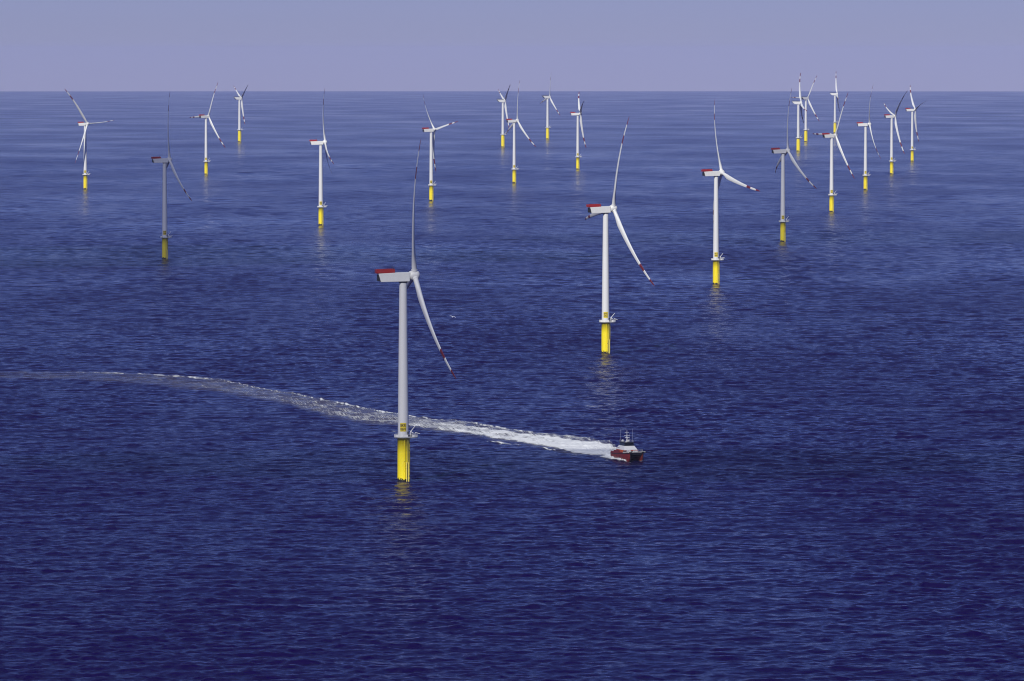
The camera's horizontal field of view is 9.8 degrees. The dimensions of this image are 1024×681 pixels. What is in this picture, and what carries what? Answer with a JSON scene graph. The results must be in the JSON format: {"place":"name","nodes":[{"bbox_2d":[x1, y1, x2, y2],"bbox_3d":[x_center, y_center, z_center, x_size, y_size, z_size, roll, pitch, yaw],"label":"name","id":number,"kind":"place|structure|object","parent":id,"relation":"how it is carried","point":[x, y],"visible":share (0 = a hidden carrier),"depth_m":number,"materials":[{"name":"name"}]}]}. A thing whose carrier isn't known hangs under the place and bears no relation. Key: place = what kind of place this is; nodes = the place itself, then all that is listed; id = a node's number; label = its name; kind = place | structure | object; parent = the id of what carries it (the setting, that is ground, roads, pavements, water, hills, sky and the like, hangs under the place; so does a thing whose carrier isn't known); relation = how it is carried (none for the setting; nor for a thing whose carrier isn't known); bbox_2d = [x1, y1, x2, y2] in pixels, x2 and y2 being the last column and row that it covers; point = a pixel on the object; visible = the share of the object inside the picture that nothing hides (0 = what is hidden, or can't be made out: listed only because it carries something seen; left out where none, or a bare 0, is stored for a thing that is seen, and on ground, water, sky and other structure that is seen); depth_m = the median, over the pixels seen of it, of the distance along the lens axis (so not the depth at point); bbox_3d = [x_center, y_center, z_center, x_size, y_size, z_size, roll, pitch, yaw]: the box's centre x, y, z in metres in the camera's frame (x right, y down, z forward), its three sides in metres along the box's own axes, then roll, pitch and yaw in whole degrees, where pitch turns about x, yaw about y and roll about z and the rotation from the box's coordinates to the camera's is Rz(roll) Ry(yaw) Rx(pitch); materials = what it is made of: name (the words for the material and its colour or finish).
{"place":"outdoors","nodes":[
{"label":"outdoors","id":0,"kind":"place"},
{"bbox_2d":[0,91,1023,680],"bbox_3d":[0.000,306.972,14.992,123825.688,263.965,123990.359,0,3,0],"label":"sea","id":1,"kind":"structure","parent":0,"point":[820,411],"depth_m":3112.68,"materials":[{"name":"blue liquid"}]},
{"bbox_2d":[65,89,112,188],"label":"wind turbine","id":2,"kind":"object","parent":1,"relation":"in","point":[85,125],"visible":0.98,"depth_m":7735.51,"materials":[{"name":"white metal"}]},
{"bbox_2d":[151,95,191,258],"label":"wind turbine","id":3,"kind":"object","parent":1,"relation":"in","point":[166,162],"visible":1,"depth_m":5077.69,"materials":[{"name":"grey metal"}]},
{"bbox_2d":[190,83,224,173],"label":"wind turbine","id":4,"kind":"object","parent":1,"relation":"in","point":[206,161],"visible":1,"depth_m":8704.70,"materials":[{"name":"white metal"}]},
{"bbox_2d":[234,87,246,141],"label":"wind turbine","id":5,"kind":"object","parent":1,"relation":"in","point":[239,98],"visible":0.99,"depth_m":12092.94,"materials":[{"name":"white metal"}]},
{"bbox_2d":[309,89,333,225],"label":"wind turbine","id":6,"kind":"object","parent":1,"relation":"in","point":[321,202],"visible":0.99,"depth_m":6088.56,"materials":[{"name":"white metal"}]},
{"bbox_2d":[114,372,615,454],"bbox_3d":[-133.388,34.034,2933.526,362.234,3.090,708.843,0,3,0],"label":"wake foam","id":7,"kind":"object","parent":1,"relation":"on","point":[588,447],"visible":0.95,"depth_m":2716.57,"materials":[{"name":"white"}]},
{"bbox_2d":[375,140,455,481],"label":"wind turbine","id":8,"kind":"object","parent":1,"relation":"in","point":[405,280],"visible":0.98,"depth_m":2439.24,"materials":[{"name":"white metal"}]},
{"bbox_2d":[422,96,457,200],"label":"wind turbine","id":9,"kind":"object","parent":1,"relation":"in","point":[432,155],"visible":0.98,"depth_m":7108.13,"materials":[{"name":"white metal"}]},
{"bbox_2d":[497,86,509,146],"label":"wind turbine","id":10,"kind":"object","parent":1,"relation":"in","point":[502,100],"visible":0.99,"depth_m":11364.59,"materials":[{"name":"white metal"}]},
{"bbox_2d":[506,82,535,182],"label":"wind turbine","id":11,"kind":"object","parent":1,"relation":"in","point":[514,168],"visible":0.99,"depth_m":8106.52,"materials":[{"name":"white metal"}]},
{"bbox_2d":[541,79,559,138],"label":"wind turbine","id":12,"kind":"object","parent":1,"relation":"in","point":[547,127],"visible":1,"depth_m":12527.44,"materials":[{"name":"white metal"}]},
{"bbox_2d":[570,94,585,168],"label":"wind turbine","id":13,"kind":"object","parent":1,"relation":"in","point":[577,145],"visible":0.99,"depth_m":9101.66,"materials":[{"name":"white metal"}]},
{"bbox_2d":[601,453,625,460],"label":"hull foam","id":14,"kind":"object","parent":1,"relation":"on","point":[607,455],"visible":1,"depth_m":2584.46,"materials":[{"name":"white"}]},
{"bbox_2d":[585,118,654,352],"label":"wind turbine","id":15,"kind":"object","parent":1,"relation":"in","point":[597,209],"visible":1,"depth_m":3482.28,"materials":[{"name":"white metal"}]},
{"bbox_2d":[610,429,644,461],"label":"crew boat","id":16,"kind":"object","parent":1,"relation":"on","point":[626,450],"visible":1,"depth_m":2575.15,"materials":[{"name":"red metal"}]},
{"bbox_2d":[701,101,758,283],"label":"wind turbine","id":17,"kind":"object","parent":1,"relation":"in","point":[720,173],"visible":0.99,"depth_m":4526.25,"materials":[{"name":"white metal"}]},
{"bbox_2d":[771,89,816,241],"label":"wind turbine","id":18,"kind":"object","parent":1,"relation":"in","point":[783,152],"visible":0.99,"depth_m":5555.24,"materials":[{"name":"white metal"}]},
{"bbox_2d":[793,73,806,150],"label":"wind turbine","id":19,"kind":"object","parent":1,"relation":"in","point":[798,137],"visible":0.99,"depth_m":10866.07,"materials":[{"name":"white metal"}]},
{"bbox_2d":[791,76,819,141],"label":"wind turbine","id":20,"kind":"object","parent":1,"relation":"in","point":[805,129],"visible":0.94,"depth_m":12108.65,"materials":[{"name":"white metal"}]},
{"bbox_2d":[813,94,854,211],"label":"wind turbine","id":21,"kind":"object","parent":1,"relation":"in","point":[832,194],"visible":0.97,"depth_m":6606.22,"materials":[{"name":"white metal"}]},
{"bbox_2d":[830,79,839,132],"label":"wind turbine","id":22,"kind":"object","parent":1,"relation":"in","point":[835,123],"visible":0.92,"depth_m":13595.03,"materials":[{"name":"white metal"}]},
{"bbox_2d":[857,87,879,189],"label":"wind turbine","id":23,"kind":"object","parent":1,"relation":"in","point":[865,175],"visible":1,"depth_m":7687.20,"materials":[{"name":"white metal"}]},
{"bbox_2d":[884,90,907,173],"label":"wind turbine","id":24,"kind":"object","parent":1,"relation":"in","point":[892,116],"visible":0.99,"depth_m":8729.66,"materials":[{"name":"white metal"}]},
{"bbox_2d":[905,87,923,160],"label":"wind turbine","id":25,"kind":"object","parent":1,"relation":"in","point":[912,149],"visible":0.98,"depth_m":9801.80,"materials":[{"name":"white metal"}]},
{"bbox_2d":[0,0,1023,90],"label":"sky","id":26,"kind":"structure","parent":0,"point":[46,45],"materials":[{"name":"blue"}]}
]}

